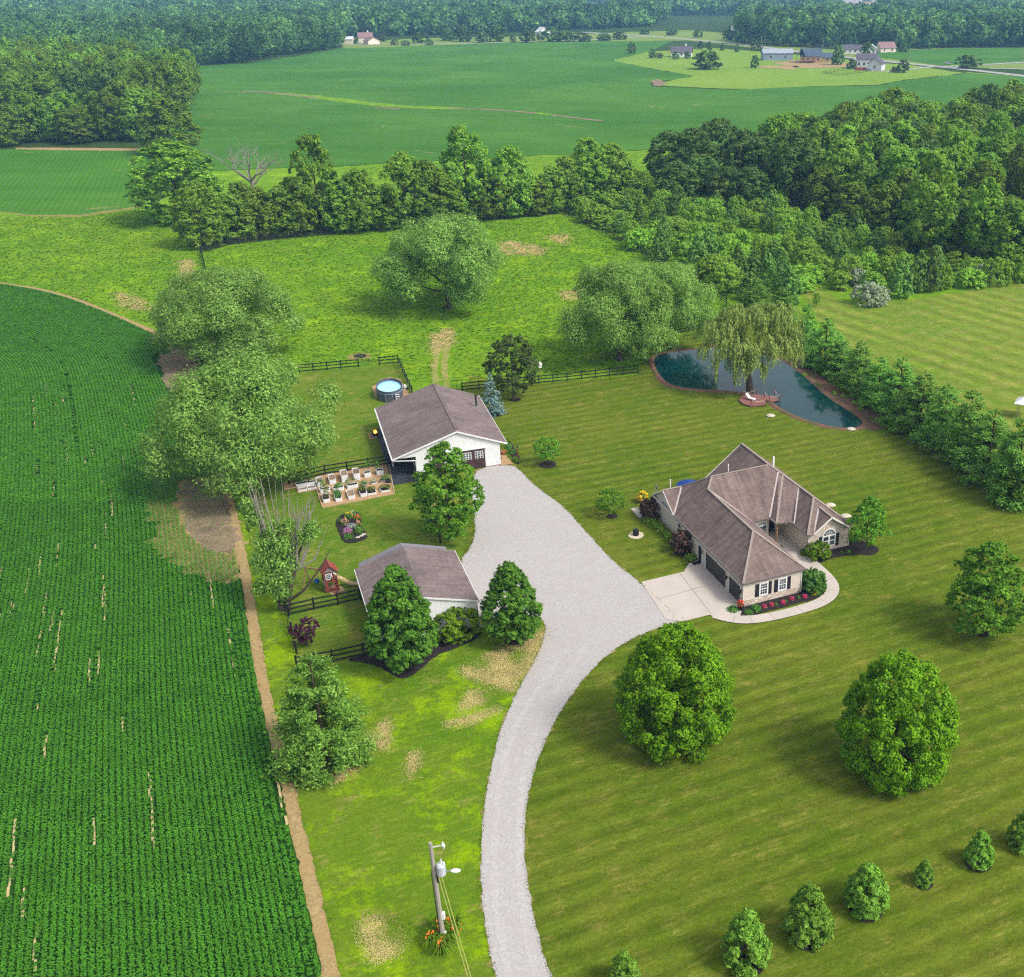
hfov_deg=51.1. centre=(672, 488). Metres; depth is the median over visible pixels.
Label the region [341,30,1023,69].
roadside grass
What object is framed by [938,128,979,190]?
wood tree
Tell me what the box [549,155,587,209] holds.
hedgerow tree
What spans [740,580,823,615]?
mulch bed
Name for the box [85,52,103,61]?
wood tree
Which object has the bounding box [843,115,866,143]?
wood tree
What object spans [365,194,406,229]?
hedgerow tree
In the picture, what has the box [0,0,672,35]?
wood
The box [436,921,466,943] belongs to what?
daylily
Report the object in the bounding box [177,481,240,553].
bare ground
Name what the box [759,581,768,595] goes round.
window
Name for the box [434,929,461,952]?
daylily
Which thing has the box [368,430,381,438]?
fire pit
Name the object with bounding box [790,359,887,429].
pond bank
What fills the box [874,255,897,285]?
scrub shrub
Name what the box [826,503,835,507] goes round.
stone
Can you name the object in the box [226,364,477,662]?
back yard
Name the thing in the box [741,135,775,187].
oak tree
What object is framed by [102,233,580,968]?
dry grass
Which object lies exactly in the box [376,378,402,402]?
pool
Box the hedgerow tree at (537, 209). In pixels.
[515,179,554,215]
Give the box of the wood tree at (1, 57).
[0,54,7,101]
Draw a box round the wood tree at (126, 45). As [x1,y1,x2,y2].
[118,41,140,55]
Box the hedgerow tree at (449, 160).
[438,124,496,215]
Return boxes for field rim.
[0,206,137,216]
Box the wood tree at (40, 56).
[29,48,50,60]
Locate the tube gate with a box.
[358,355,378,365]
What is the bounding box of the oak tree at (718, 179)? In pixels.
[699,165,744,201]
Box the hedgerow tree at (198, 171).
[123,137,226,223]
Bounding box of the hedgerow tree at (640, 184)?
[614,166,654,200]
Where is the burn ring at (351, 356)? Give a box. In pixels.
[347,353,370,359]
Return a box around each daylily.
[415,927,442,952]
[419,922,445,944]
[420,912,450,934]
[424,931,450,952]
[425,934,455,960]
[429,912,460,933]
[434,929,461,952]
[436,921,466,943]
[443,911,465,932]
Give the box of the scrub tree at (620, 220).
[611,213,628,232]
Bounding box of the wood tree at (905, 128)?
[873,119,922,189]
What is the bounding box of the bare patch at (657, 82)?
[651,79,666,85]
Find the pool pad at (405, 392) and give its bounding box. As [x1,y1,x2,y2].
[373,377,408,395]
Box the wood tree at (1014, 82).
[995,78,1023,96]
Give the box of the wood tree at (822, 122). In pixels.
[807,118,830,151]
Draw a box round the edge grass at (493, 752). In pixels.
[3,282,676,976]
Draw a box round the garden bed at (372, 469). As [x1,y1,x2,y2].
[283,465,393,506]
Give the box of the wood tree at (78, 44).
[72,40,84,48]
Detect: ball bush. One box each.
[800,548,806,555]
[804,540,830,560]
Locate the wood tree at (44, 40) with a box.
[40,38,63,49]
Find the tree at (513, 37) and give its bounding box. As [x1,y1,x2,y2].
[509,34,515,42]
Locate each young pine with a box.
[607,949,640,976]
[720,907,772,976]
[779,881,835,952]
[842,862,890,921]
[913,859,934,889]
[962,830,995,870]
[1005,809,1023,853]
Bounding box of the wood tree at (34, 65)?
[31,60,53,74]
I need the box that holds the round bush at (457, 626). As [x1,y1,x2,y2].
[431,606,482,644]
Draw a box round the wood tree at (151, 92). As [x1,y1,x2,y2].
[134,88,173,136]
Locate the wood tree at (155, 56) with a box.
[142,50,163,61]
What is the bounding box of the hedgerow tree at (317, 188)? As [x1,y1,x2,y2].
[314,177,344,218]
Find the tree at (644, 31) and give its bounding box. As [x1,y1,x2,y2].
[639,29,649,33]
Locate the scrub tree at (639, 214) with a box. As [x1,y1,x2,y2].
[632,205,648,227]
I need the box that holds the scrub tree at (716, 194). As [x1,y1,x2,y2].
[713,189,723,211]
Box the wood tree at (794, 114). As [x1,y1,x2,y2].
[788,111,797,119]
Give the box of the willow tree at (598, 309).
[553,257,680,363]
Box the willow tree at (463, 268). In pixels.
[364,210,509,311]
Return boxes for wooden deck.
[855,67,866,69]
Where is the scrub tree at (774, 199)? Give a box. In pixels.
[764,189,782,214]
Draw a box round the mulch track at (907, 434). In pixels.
[904,431,1012,495]
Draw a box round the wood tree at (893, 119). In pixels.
[887,114,900,126]
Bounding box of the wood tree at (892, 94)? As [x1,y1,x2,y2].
[880,86,910,105]
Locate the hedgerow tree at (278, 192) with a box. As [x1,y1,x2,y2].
[253,185,305,236]
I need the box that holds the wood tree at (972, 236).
[964,176,1005,253]
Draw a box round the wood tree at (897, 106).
[884,100,907,117]
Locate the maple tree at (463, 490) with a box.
[407,440,485,540]
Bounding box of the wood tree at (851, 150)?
[812,135,865,209]
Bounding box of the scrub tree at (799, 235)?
[794,224,814,243]
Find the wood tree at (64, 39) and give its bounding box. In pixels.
[57,35,73,47]
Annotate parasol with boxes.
[676,479,695,485]
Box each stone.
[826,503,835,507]
[841,513,850,517]
[847,427,855,430]
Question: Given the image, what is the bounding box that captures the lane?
[343,36,651,44]
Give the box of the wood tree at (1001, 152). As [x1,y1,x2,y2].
[981,145,1023,195]
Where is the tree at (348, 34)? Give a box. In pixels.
[347,28,356,35]
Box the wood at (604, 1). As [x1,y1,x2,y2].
[532,0,606,2]
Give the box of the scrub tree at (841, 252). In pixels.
[834,245,851,266]
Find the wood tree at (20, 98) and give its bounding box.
[3,90,47,141]
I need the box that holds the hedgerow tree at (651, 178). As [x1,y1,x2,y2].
[634,171,656,196]
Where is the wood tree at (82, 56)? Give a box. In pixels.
[62,53,85,61]
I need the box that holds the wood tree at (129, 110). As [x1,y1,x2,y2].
[113,87,156,140]
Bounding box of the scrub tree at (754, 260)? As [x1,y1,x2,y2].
[744,250,763,274]
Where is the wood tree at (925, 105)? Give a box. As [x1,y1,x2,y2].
[916,100,945,131]
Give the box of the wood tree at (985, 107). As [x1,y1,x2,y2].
[979,104,995,117]
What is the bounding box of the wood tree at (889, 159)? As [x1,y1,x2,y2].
[875,146,920,220]
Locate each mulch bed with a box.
[336,512,367,542]
[349,628,480,678]
[507,442,520,463]
[645,503,697,562]
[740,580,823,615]
[815,540,872,562]
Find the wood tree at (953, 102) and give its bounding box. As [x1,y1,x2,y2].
[944,96,967,114]
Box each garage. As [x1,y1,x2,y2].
[354,543,484,640]
[363,36,379,43]
[821,53,832,61]
[867,57,885,70]
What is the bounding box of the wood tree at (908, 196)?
[901,171,946,227]
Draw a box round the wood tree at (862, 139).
[844,134,887,198]
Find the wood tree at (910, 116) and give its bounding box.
[900,111,917,144]
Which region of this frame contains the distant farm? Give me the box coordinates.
[841,0,861,2]
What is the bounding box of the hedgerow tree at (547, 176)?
[536,164,567,212]
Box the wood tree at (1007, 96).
[989,88,1015,109]
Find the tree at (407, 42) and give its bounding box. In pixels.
[400,40,409,45]
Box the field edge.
[16,148,140,150]
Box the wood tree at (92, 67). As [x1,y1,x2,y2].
[89,59,116,76]
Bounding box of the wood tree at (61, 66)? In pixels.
[49,60,86,102]
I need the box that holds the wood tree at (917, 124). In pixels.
[894,118,935,146]
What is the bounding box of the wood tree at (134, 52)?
[129,50,142,57]
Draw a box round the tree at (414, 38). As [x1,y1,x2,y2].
[412,32,428,42]
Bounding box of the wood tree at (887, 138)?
[859,128,900,192]
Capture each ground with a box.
[0,0,1023,551]
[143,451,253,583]
[155,348,197,389]
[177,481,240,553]
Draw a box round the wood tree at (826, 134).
[800,125,844,198]
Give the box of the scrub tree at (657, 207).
[649,199,666,222]
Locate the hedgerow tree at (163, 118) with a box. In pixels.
[133,97,203,153]
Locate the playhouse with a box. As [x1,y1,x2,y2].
[303,559,357,593]
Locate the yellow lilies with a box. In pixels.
[636,490,648,502]
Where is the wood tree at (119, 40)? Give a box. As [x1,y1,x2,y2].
[116,38,130,48]
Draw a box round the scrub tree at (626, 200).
[618,196,635,213]
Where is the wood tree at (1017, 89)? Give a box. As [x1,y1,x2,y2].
[998,84,1023,105]
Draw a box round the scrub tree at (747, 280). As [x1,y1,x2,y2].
[735,271,760,301]
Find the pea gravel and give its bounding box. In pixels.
[501,455,512,464]
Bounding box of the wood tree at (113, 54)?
[104,50,122,61]
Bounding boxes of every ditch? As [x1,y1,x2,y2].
[240,91,318,97]
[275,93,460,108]
[449,107,603,120]
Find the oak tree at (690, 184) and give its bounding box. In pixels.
[653,160,700,198]
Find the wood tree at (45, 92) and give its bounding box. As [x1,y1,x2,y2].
[29,71,53,97]
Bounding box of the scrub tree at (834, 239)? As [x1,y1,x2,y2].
[825,224,842,258]
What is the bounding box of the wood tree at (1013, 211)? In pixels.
[1003,199,1022,241]
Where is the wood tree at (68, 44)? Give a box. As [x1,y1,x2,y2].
[62,43,78,50]
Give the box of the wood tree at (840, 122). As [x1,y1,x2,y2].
[821,120,845,146]
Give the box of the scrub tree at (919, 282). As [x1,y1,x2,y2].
[905,250,931,292]
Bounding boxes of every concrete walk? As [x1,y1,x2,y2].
[712,544,838,622]
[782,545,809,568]
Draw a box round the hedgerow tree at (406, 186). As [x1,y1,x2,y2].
[398,172,427,199]
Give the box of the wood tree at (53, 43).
[44,39,61,53]
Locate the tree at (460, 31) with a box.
[453,26,472,41]
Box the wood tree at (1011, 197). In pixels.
[1003,194,1023,213]
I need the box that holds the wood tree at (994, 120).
[979,110,1016,162]
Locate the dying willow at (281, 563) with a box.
[237,475,330,611]
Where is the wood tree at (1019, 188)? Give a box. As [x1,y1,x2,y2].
[1014,165,1023,199]
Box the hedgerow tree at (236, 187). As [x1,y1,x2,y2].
[223,181,258,226]
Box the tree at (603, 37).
[596,33,611,39]
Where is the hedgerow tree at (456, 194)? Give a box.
[424,174,469,221]
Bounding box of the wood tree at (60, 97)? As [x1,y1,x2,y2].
[48,90,91,137]
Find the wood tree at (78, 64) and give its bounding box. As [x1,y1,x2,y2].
[66,60,89,97]
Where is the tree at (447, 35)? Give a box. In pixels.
[439,29,455,40]
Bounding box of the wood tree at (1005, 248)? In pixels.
[975,199,1023,269]
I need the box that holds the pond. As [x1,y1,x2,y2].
[654,348,861,426]
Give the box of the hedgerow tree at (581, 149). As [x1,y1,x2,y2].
[563,137,610,203]
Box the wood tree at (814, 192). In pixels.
[800,164,840,216]
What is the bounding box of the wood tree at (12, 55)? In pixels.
[3,50,16,57]
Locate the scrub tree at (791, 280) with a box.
[776,265,803,303]
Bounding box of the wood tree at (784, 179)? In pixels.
[767,127,816,204]
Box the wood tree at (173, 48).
[168,45,188,59]
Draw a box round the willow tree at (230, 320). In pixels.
[142,264,308,365]
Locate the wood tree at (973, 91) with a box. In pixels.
[961,85,991,102]
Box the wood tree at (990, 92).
[974,82,1000,107]
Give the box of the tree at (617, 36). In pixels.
[612,31,627,39]
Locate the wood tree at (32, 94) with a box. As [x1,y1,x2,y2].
[18,91,52,136]
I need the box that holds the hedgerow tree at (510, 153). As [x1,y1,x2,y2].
[488,144,538,216]
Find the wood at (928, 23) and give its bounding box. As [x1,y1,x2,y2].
[730,0,1023,47]
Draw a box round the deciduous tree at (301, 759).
[260,650,386,790]
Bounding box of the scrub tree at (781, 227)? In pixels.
[774,223,787,241]
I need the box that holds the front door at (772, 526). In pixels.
[769,519,775,531]
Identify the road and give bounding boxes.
[585,32,1023,76]
[939,62,1023,66]
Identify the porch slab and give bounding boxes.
[375,428,418,484]
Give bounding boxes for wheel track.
[490,648,568,976]
[514,648,586,976]
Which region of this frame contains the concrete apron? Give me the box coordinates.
[642,560,741,620]
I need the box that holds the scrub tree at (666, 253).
[649,224,672,262]
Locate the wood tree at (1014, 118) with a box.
[1009,109,1023,126]
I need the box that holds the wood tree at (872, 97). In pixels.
[860,95,883,114]
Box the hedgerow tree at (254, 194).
[232,186,281,238]
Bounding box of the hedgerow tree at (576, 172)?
[565,160,594,192]
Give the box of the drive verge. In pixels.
[460,465,679,976]
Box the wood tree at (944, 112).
[939,104,948,115]
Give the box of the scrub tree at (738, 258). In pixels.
[730,243,748,277]
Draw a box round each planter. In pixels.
[295,477,305,486]
[298,486,306,491]
[303,475,315,485]
[307,485,315,489]
[316,476,322,486]
[317,479,329,492]
[320,482,329,502]
[328,473,335,484]
[332,482,343,490]
[332,489,341,501]
[340,469,347,482]
[345,477,357,488]
[346,489,354,499]
[352,467,359,480]
[357,485,366,496]
[359,480,367,485]
[362,460,370,477]
[366,486,376,494]
[374,461,383,475]
[379,484,390,492]
[380,475,385,482]
[384,474,390,482]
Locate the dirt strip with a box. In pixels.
[0,283,340,976]
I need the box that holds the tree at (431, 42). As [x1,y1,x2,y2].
[424,38,433,44]
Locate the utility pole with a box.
[428,842,470,976]
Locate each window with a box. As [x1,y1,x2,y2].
[325,574,330,579]
[677,521,681,532]
[757,521,766,533]
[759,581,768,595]
[778,576,786,591]
[822,528,835,545]
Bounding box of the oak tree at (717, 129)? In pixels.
[691,117,747,179]
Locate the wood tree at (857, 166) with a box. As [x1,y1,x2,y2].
[839,158,880,216]
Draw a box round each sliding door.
[433,451,450,474]
[461,446,486,468]
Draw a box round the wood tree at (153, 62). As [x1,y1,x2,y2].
[148,58,168,79]
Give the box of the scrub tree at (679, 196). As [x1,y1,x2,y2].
[669,184,686,213]
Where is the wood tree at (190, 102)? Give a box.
[164,66,193,114]
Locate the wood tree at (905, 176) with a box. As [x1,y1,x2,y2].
[885,166,919,229]
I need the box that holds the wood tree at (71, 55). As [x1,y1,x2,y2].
[62,51,84,64]
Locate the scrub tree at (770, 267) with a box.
[757,252,776,288]
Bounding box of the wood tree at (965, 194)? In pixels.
[941,186,981,240]
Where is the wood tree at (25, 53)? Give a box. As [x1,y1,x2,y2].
[18,49,36,61]
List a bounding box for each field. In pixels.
[0,149,162,214]
[0,286,320,976]
[167,41,888,169]
[801,279,1023,460]
[876,48,1023,64]
[886,73,1023,104]
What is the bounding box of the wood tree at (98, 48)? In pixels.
[89,45,104,53]
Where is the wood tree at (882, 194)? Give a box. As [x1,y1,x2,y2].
[863,179,903,231]
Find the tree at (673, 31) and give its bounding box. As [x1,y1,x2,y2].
[665,28,677,34]
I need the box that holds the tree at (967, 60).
[954,55,982,67]
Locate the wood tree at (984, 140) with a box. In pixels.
[970,136,996,159]
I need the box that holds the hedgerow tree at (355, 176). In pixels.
[337,168,385,231]
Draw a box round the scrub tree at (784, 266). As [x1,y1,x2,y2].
[770,254,797,293]
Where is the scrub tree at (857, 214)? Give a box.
[848,207,867,237]
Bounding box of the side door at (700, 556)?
[698,543,702,563]
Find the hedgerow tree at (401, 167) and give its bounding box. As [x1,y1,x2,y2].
[377,150,431,226]
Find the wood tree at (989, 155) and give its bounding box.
[970,152,1008,190]
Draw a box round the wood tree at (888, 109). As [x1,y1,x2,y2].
[878,102,895,122]
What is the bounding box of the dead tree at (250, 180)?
[202,137,287,187]
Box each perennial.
[340,518,349,525]
[342,527,352,534]
[343,534,354,539]
[344,512,352,518]
[347,523,355,527]
[353,514,361,519]
[354,526,363,534]
[355,520,361,525]
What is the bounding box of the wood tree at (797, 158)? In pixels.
[772,137,805,201]
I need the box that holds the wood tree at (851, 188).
[827,181,876,226]
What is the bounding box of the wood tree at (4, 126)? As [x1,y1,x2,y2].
[0,110,24,146]
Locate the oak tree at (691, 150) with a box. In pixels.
[666,126,717,196]
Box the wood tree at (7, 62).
[0,56,28,99]
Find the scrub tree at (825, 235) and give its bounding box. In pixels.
[815,226,832,247]
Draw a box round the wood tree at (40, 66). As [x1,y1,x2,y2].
[28,60,63,80]
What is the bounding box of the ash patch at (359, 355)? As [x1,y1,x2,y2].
[354,354,365,357]
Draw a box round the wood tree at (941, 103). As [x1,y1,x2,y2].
[928,101,947,108]
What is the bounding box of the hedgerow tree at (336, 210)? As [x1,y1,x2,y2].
[316,178,359,233]
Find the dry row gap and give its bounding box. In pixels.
[0,378,287,970]
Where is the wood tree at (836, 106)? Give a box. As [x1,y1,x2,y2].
[822,100,857,121]
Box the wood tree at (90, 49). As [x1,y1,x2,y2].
[81,46,98,56]
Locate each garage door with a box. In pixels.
[705,550,726,588]
[728,574,740,600]
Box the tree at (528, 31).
[519,27,535,42]
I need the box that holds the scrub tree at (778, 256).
[768,247,789,278]
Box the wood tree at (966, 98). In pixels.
[960,95,977,104]
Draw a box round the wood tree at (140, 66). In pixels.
[130,59,169,98]
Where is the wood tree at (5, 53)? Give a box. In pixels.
[0,50,10,73]
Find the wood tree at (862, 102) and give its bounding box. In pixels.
[848,99,872,113]
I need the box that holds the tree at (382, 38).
[375,33,384,40]
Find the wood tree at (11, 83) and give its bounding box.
[0,74,29,120]
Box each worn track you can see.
[429,328,449,384]
[440,331,454,387]
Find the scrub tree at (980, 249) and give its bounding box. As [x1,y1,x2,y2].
[976,236,998,265]
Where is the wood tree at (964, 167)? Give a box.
[931,144,975,206]
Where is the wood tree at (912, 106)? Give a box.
[896,101,922,116]
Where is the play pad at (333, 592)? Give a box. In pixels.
[323,584,345,594]
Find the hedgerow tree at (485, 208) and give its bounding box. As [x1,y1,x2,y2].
[467,171,516,218]
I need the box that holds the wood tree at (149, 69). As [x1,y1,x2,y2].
[137,65,170,94]
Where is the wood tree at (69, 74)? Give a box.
[51,66,90,110]
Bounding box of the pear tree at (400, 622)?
[360,561,438,673]
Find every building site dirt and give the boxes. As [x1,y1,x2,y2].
[758,66,797,68]
[775,60,853,67]
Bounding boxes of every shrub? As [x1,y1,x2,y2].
[286,616,319,646]
[505,444,512,448]
[511,456,519,462]
[570,195,590,214]
[575,200,602,222]
[590,214,618,229]
[598,204,612,214]
[599,192,625,209]
[609,209,631,219]
[620,219,641,239]
[621,227,652,250]
[627,189,648,208]
[633,206,650,218]
[639,496,660,519]
[640,228,662,242]
[644,198,664,215]
[644,219,672,234]
[645,241,665,253]
[648,186,665,203]
[652,188,677,211]
[663,215,683,230]
[668,529,692,554]
[669,191,693,206]
[669,233,696,252]
[672,219,697,232]
[672,227,690,239]
[675,241,697,262]
[676,198,693,219]
[682,203,708,217]
[682,205,706,222]
[683,221,709,238]
[686,230,718,254]
[693,197,706,205]
[693,253,728,284]
[700,221,719,235]
[701,197,726,221]
[706,195,727,210]
[706,254,739,273]
[707,262,746,293]
[716,233,737,254]
[717,220,738,239]
[719,248,733,255]
[726,194,746,209]
[726,228,754,249]
[727,242,755,270]
[732,207,758,222]
[740,212,764,228]
[746,197,765,213]
[749,233,772,255]
[753,240,774,260]
[761,193,777,209]
[767,207,789,224]
[771,233,790,247]
[772,193,791,209]
[772,212,794,236]
[780,234,799,255]
[780,274,816,294]
[785,206,803,222]
[787,241,820,264]
[789,209,802,232]
[792,263,824,281]
[800,237,816,249]
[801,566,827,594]
[802,205,820,226]
[802,218,828,229]
[802,244,824,257]
[807,224,827,241]
[808,254,834,275]
[827,214,851,231]
[827,269,854,290]
[829,227,855,250]
[832,253,865,284]
[848,267,865,286]
[849,281,890,306]
[851,224,874,247]
[858,271,887,290]
[859,245,878,263]
[859,252,880,273]
[872,226,895,246]
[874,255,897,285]
[878,244,904,261]
[884,230,909,256]
[894,251,915,272]
[918,245,945,258]
[929,263,953,290]
[942,250,972,270]
[951,266,987,289]
[959,256,983,278]
[972,263,1000,281]
[982,256,1012,287]
[1000,253,1023,282]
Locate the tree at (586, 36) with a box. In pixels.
[574,32,593,41]
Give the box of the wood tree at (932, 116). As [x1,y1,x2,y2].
[920,108,945,136]
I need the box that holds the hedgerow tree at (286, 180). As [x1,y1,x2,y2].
[273,175,301,213]
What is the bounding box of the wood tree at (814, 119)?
[801,115,838,148]
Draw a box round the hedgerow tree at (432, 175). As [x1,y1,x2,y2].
[403,158,455,224]
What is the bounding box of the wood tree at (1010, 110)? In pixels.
[996,104,1023,132]
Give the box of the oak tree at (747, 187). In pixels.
[729,166,770,201]
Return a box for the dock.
[739,389,779,406]
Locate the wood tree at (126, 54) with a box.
[120,48,138,58]
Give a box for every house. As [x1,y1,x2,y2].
[357,30,372,43]
[631,443,851,605]
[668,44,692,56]
[796,48,821,62]
[812,38,828,46]
[829,36,847,47]
[841,45,862,53]
[856,51,877,68]
[875,42,896,51]
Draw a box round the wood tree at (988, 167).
[961,159,1006,197]
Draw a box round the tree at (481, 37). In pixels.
[473,31,490,42]
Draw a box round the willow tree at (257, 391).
[132,341,346,502]
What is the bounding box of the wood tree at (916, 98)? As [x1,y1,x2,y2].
[905,92,920,102]
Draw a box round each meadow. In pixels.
[0,144,1023,391]
[614,48,1010,88]
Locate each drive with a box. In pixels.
[461,465,676,976]
[853,66,938,71]
[990,68,1023,68]
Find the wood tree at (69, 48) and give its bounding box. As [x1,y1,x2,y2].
[60,45,81,59]
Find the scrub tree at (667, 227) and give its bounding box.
[655,213,672,242]
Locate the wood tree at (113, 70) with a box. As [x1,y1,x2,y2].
[87,60,130,118]
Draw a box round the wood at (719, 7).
[530,0,1023,14]
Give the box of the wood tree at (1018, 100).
[999,93,1023,122]
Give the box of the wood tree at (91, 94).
[79,90,115,136]
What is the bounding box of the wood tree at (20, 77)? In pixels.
[0,69,25,100]
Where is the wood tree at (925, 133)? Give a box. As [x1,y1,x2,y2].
[909,122,940,147]
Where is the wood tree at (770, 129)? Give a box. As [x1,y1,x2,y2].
[750,113,800,191]
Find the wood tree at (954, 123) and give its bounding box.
[938,117,979,151]
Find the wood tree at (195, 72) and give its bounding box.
[181,59,201,104]
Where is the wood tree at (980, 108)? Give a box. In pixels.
[972,103,986,119]
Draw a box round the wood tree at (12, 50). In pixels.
[6,49,18,56]
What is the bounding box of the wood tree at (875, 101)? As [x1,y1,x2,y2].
[867,97,884,111]
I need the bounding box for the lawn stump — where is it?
[628,529,643,538]
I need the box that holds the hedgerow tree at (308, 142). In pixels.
[287,132,341,228]
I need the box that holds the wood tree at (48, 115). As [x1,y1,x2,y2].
[36,97,70,140]
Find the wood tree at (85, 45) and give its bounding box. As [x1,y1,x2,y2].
[79,42,91,53]
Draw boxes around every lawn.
[233,500,544,976]
[462,309,1023,976]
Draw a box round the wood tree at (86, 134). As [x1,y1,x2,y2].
[52,105,99,142]
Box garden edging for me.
[284,464,394,507]
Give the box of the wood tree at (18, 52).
[13,48,28,60]
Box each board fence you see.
[199,209,564,270]
[286,604,297,653]
[287,454,402,483]
[288,587,360,613]
[294,642,375,665]
[298,358,358,372]
[378,355,397,364]
[397,356,412,392]
[413,469,440,542]
[461,365,637,390]
[565,209,726,301]
[681,296,726,332]
[823,67,869,74]
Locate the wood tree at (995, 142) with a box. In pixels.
[978,131,1016,166]
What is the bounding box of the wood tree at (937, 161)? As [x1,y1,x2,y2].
[902,148,962,253]
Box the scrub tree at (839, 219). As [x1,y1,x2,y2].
[831,216,846,234]
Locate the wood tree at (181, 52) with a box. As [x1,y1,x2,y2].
[174,47,202,87]
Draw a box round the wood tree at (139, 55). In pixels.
[136,51,148,59]
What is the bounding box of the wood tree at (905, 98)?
[893,95,915,113]
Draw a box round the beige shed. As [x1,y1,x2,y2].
[341,36,354,43]
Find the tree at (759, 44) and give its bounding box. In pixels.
[757,41,762,49]
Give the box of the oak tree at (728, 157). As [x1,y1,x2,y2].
[719,128,762,185]
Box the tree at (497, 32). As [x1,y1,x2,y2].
[486,24,507,41]
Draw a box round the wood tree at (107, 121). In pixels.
[91,88,129,140]
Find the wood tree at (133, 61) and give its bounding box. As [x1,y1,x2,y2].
[127,58,140,67]
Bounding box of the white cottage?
[535,27,549,35]
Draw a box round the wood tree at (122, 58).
[112,56,133,67]
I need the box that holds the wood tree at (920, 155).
[896,147,932,173]
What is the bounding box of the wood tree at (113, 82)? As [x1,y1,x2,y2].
[103,74,141,128]
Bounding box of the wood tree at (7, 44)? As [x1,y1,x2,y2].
[0,38,17,49]
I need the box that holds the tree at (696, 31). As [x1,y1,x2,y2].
[693,29,702,36]
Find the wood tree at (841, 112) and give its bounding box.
[826,102,855,127]
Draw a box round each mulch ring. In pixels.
[504,638,523,644]
[539,461,555,467]
[606,513,617,518]
[731,945,763,974]
[788,924,822,950]
[849,895,882,922]
[862,544,878,554]
[915,877,933,889]
[965,857,991,871]
[972,628,989,636]
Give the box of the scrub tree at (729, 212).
[723,203,738,226]
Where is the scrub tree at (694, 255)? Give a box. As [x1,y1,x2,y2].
[687,234,707,268]
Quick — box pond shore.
[647,346,868,429]
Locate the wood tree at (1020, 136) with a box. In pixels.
[1004,125,1023,163]
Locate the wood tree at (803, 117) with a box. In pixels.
[791,111,815,126]
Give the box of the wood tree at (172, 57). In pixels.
[164,54,193,99]
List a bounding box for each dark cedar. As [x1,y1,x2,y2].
[886,257,913,299]
[922,244,943,291]
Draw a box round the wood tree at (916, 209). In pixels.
[896,182,951,244]
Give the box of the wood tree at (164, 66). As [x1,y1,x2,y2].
[149,58,192,126]
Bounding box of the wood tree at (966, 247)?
[951,189,1015,257]
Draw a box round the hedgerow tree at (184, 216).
[164,181,226,248]
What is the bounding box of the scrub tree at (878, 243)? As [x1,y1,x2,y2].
[865,227,888,251]
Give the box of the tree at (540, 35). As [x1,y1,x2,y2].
[536,31,544,39]
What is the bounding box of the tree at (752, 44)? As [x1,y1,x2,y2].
[750,38,756,48]
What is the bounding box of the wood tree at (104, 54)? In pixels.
[101,51,111,60]
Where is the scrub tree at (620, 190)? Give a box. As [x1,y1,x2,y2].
[616,188,626,204]
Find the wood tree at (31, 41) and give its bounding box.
[20,36,39,46]
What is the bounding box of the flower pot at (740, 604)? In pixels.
[737,599,743,610]
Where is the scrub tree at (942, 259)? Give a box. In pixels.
[928,246,945,278]
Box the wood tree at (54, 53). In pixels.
[35,44,62,61]
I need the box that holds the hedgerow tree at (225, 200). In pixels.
[210,192,255,241]
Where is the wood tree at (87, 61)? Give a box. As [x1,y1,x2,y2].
[80,55,99,85]
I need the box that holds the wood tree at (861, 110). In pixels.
[844,103,880,135]
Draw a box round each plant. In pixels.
[727,605,739,613]
[743,609,753,614]
[751,604,760,612]
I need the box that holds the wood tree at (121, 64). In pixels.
[108,58,143,128]
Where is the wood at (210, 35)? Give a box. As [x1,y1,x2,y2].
[0,5,347,63]
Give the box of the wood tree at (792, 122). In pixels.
[771,114,794,189]
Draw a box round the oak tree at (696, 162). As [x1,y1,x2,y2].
[678,156,723,196]
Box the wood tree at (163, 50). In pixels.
[148,46,169,56]
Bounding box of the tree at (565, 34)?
[555,30,576,41]
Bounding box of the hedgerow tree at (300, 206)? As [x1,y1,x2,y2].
[279,179,321,235]
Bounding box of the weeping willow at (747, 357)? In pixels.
[694,301,806,392]
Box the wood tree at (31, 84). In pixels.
[20,71,66,131]
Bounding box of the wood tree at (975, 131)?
[967,128,980,137]
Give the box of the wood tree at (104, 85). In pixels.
[87,75,119,100]
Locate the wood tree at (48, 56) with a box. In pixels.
[35,48,55,62]
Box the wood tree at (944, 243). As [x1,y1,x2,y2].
[910,206,968,255]
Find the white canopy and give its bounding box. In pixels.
[1014,396,1023,415]
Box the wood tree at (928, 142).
[913,138,940,165]
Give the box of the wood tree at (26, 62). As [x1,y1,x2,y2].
[16,57,34,74]
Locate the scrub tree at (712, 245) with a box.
[697,226,719,260]
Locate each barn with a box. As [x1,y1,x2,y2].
[374,384,506,474]
[760,49,793,59]
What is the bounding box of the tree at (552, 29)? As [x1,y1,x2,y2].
[542,26,561,41]
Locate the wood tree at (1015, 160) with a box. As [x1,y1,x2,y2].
[1003,141,1023,198]
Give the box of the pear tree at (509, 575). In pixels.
[479,560,542,644]
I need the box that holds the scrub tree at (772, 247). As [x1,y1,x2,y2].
[760,238,783,266]
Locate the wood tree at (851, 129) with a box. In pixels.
[826,123,859,166]
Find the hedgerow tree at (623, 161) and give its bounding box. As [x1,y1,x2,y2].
[590,141,635,203]
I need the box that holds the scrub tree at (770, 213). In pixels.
[759,199,775,232]
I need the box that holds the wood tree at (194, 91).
[179,63,198,97]
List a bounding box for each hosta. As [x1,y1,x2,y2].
[643,516,651,523]
[648,518,659,526]
[652,522,664,531]
[657,526,669,534]
[662,530,670,539]
[664,532,672,541]
[684,553,696,562]
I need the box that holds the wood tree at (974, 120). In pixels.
[943,101,985,133]
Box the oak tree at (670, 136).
[641,129,691,189]
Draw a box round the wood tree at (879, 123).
[861,117,898,166]

